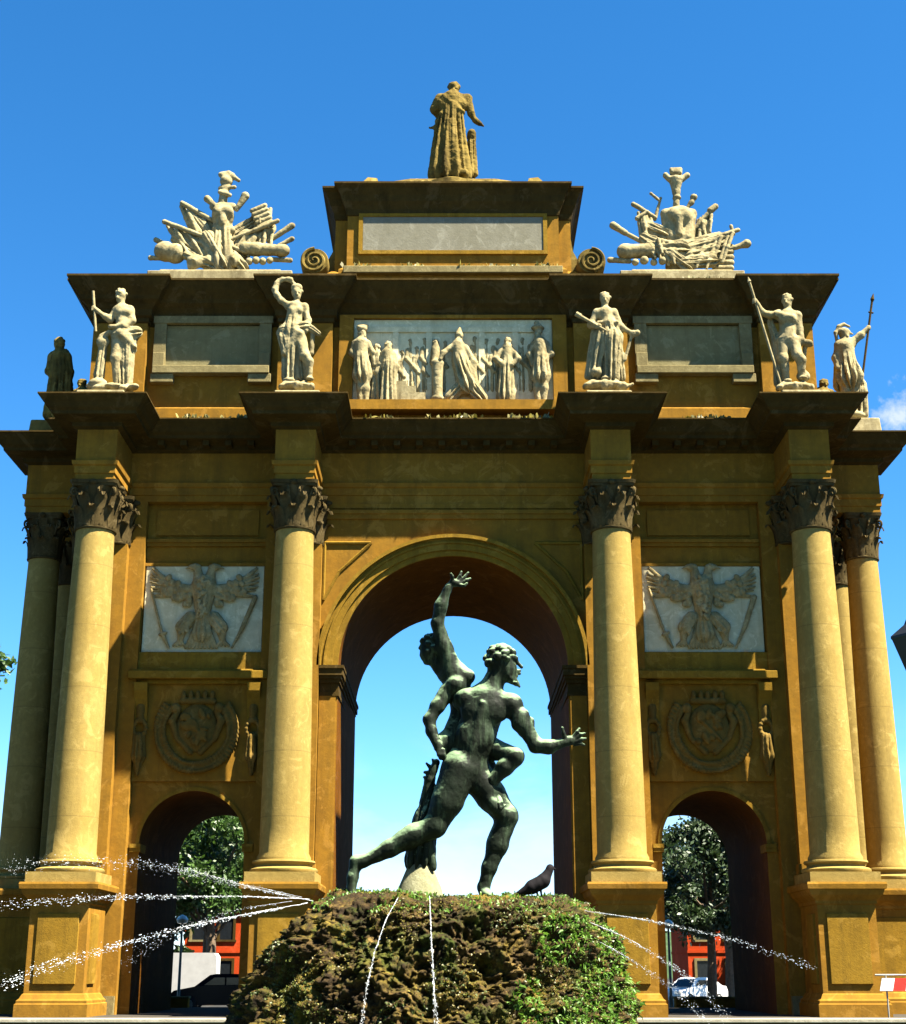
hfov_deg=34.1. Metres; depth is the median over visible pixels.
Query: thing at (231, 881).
water jet
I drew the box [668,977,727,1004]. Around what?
parked car
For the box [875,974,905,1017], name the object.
road barrier
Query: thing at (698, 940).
window
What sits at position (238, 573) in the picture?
triumphal arch
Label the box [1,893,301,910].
water jet
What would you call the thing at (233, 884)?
water jet
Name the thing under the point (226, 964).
window
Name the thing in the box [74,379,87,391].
stone statue
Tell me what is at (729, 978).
broadleaf tree
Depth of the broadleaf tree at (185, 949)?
100.91 m
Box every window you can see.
[188,917,203,941]
[216,915,235,941]
[220,958,234,973]
[692,936,706,941]
[694,958,707,977]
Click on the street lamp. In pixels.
(898, 638)
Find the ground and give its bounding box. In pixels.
[201,978,672,1006]
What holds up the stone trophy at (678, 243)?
on the triumphal arch
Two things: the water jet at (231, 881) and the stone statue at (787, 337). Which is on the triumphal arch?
the stone statue at (787, 337)
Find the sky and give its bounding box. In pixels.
[0,0,905,948]
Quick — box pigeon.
[513,864,555,897]
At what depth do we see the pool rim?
43.06 m
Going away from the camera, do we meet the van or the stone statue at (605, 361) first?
the stone statue at (605, 361)
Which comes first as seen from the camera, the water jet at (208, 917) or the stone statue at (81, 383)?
the water jet at (208, 917)
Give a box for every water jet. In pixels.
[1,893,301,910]
[2,902,307,990]
[7,854,311,900]
[123,865,299,896]
[130,901,290,963]
[361,898,397,1023]
[429,896,438,1023]
[584,910,816,969]
[590,922,730,1023]
[600,942,707,1022]
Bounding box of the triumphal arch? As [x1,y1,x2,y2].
[0,177,905,1016]
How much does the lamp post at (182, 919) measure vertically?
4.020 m
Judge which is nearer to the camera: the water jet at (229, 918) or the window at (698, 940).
the water jet at (229, 918)
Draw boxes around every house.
[184,909,240,973]
[671,928,725,985]
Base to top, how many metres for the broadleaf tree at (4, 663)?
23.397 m
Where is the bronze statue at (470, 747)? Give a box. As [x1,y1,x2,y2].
[346,571,586,895]
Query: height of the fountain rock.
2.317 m
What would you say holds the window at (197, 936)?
in the house at (228, 944)
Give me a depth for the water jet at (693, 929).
10.43 m
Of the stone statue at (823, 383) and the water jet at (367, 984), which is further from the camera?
the stone statue at (823, 383)
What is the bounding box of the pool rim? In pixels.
[0,1018,905,1023]
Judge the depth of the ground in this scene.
82.92 m
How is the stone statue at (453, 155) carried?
on the triumphal arch
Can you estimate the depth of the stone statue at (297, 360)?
59.24 m
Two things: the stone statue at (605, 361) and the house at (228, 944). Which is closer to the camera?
the stone statue at (605, 361)
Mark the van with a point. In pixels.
(197, 968)
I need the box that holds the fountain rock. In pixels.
[224,886,645,1023]
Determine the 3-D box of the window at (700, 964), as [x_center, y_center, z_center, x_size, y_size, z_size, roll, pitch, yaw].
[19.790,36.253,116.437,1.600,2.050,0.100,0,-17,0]
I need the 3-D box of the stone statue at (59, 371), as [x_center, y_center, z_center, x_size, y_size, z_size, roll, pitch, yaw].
[-16.750,-5.253,63.056,1.994,4.879,1.594,0,-17,0]
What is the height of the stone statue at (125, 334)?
5.337 m
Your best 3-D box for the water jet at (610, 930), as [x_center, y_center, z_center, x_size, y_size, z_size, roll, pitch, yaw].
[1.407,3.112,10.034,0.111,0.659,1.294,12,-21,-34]
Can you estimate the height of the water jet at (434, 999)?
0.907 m
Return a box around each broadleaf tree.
[0,646,16,689]
[174,846,204,952]
[176,815,243,952]
[188,828,243,952]
[662,815,734,995]
[662,816,731,995]
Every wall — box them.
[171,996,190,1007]
[673,996,734,1007]
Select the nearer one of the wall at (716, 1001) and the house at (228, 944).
the wall at (716, 1001)
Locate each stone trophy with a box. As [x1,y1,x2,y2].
[147,170,294,277]
[607,167,750,277]
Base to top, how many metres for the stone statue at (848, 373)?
6.840 m
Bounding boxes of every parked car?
[171,974,238,1006]
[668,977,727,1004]
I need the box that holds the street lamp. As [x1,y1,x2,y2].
[891,620,905,669]
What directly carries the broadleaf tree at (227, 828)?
on the ground
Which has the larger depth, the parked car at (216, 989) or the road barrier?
the parked car at (216, 989)
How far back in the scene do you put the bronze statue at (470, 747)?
11.85 m
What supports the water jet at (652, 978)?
attached to the fountain rock
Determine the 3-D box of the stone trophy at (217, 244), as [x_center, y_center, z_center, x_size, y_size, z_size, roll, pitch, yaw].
[-10.067,-12.164,64.593,6.385,6.247,1.800,0,-17,0]
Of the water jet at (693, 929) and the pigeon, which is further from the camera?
the pigeon
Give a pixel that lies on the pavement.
(206, 1012)
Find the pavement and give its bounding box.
[0,1007,905,1017]
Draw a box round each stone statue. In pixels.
[29,337,73,429]
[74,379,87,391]
[76,288,142,391]
[272,277,320,391]
[427,81,483,180]
[575,291,639,391]
[747,277,829,391]
[817,378,833,391]
[831,293,881,429]
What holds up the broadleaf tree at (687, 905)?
on the ground
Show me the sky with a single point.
(788, 117)
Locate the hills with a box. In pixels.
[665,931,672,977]
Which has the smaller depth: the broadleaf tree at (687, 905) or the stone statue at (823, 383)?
the stone statue at (823, 383)
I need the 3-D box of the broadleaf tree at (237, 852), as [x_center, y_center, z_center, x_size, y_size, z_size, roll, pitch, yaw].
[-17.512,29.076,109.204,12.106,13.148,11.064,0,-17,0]
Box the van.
[171,953,220,1006]

